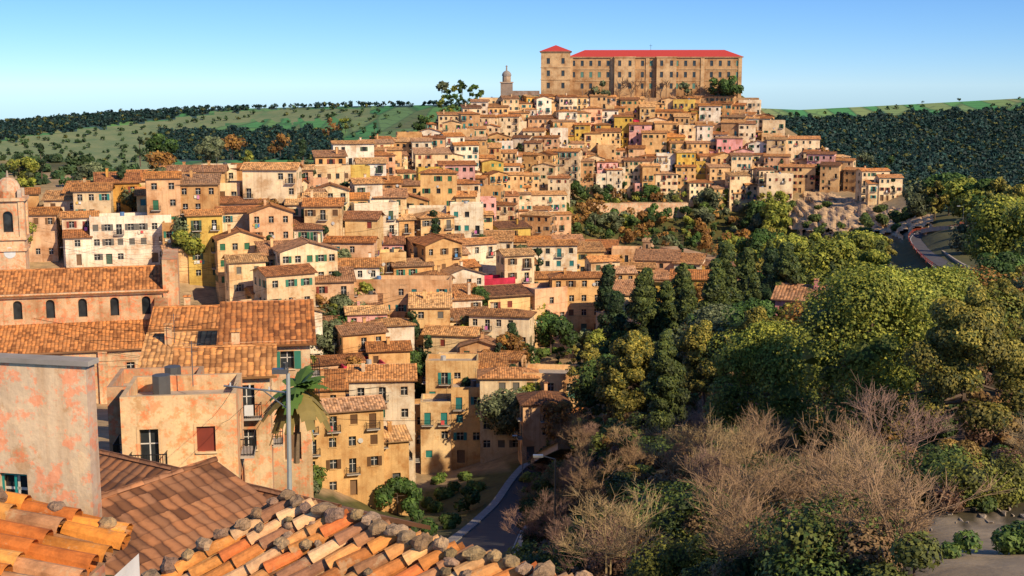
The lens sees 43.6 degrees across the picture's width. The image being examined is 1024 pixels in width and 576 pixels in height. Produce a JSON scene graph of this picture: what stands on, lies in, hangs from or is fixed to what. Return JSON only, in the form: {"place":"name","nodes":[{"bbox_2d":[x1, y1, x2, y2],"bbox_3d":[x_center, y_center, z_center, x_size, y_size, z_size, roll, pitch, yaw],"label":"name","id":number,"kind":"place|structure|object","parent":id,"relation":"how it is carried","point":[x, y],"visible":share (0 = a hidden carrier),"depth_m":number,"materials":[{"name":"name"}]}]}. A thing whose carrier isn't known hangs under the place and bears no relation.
{"place":"outdoors","nodes":[
{"label":"outdoors","id":0,"kind":"place"},
{"bbox_2d":[0,486,605,575],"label":"foreground tiled roofs","id":1,"kind":"structure","parent":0,"point":[286,532],"depth_m":15.59,"materials":[{"name":"tile"}]},
{"bbox_2d":[0,96,1023,575],"bbox_3d":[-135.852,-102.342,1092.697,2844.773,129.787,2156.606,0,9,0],"label":"ground","id":2,"kind":"structure","parent":0,"point":[498,472],"depth_m":383.89,"materials":[{"name":"green plant"}]},
{"bbox_2d":[0,353,104,575],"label":"wall","id":3,"kind":"structure","parent":2,"relation":"on","point":[49,448],"depth_m":30.49,"materials":[{"name":"paint"}]},
{"bbox_2d":[0,171,179,403],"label":"church","id":4,"kind":"structure","parent":2,"relation":"on","point":[103,299],"depth_m":150.89,"materials":[{"name":"paint"}]},
{"bbox_2d":[208,362,291,489],"bbox_3d":[-18.436,5.953,73.219,2.697,9.882,35.469,-4,10,-25],"label":"utility pole","id":5,"kind":"object","parent":2,"relation":"on","point":[284,369],"visible":0.65,"depth_m":58.13,"materials":[{"name":"metal"}]},
{"bbox_2d":[99,449,430,575],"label":"roofs","id":6,"kind":"structure","parent":2,"relation":"on","point":[167,510],"depth_m":40.17,"materials":[{"name":"tile"}]},
{"bbox_2d":[107,295,539,497],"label":"houses","id":7,"kind":"structure","parent":2,"relation":"on","point":[166,398],"depth_m":86.93,"materials":[{"name":"paint"}]},
{"bbox_2d":[22,91,925,515],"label":"town houses","id":8,"kind":"structure","parent":2,"relation":"on","point":[472,177],"depth_m":282.82,"materials":[{"name":"paint"}]},
{"bbox_2d":[0,79,1023,535],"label":"trees","id":9,"kind":"object","parent":2,"relation":"on","point":[774,253],"visible":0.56,"depth_m":247.30,"materials":[{"name":"green plant"}]},
{"bbox_2d":[500,65,539,99],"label":"dome tower","id":10,"kind":"structure","parent":2,"relation":"on","point":[506,85],"depth_m":635.84,"materials":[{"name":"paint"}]},
{"bbox_2d":[642,237,653,248],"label":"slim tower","id":11,"kind":"structure","parent":2,"relation":"on","point":[647,244],"depth_m":454.25,"materials":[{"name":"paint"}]},
{"bbox_2d":[539,45,758,102],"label":"palace","id":12,"kind":"structure","parent":2,"relation":"on","point":[563,72],"depth_m":655.29,"materials":[{"name":"paint"}]},
{"bbox_2d":[590,75,743,98],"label":"trees","id":13,"kind":"object","parent":2,"relation":"on","point":[726,87],"visible":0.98,"depth_m":650.08,"materials":[{"name":"green plant"}]},
{"bbox_2d":[499,263,1023,575],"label":"slope trees","id":14,"kind":"object","parent":2,"relation":"on","point":[955,332],"visible":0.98,"depth_m":62.50,"materials":[{"name":"green plant"}]},
{"bbox_2d":[786,191,932,239],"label":"cliff rock","id":15,"kind":"object","parent":2,"relation":"on","point":[813,217],"visible":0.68,"depth_m":496.21,"materials":[{"name":"beige stone"}]},
{"bbox_2d":[927,507,1023,530],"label":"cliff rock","id":16,"kind":"object","parent":2,"relation":"on","point":[1002,512],"visible":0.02,"depth_m":43.42,"materials":[{"name":"grey stone"}]},
{"bbox_2d":[0,96,1023,212],"bbox_3d":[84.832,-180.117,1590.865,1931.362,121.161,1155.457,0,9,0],"label":"forest hills","id":17,"kind":"structure","parent":0,"point":[924,143],"depth_m":1784.93,"materials":[{"name":"green plant"}]},
{"bbox_2d":[0,0,1023,119],"label":"sky","id":18,"kind":"structure","parent":0,"point":[64,57],"materials":[{"name":"blue"}]},
{"bbox_2d":[448,202,999,552],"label":"roads","id":19,"kind":"structure","parent":0,"point":[483,529],"depth_m":174.27,"materials":[{"name":"grey asphalt"}]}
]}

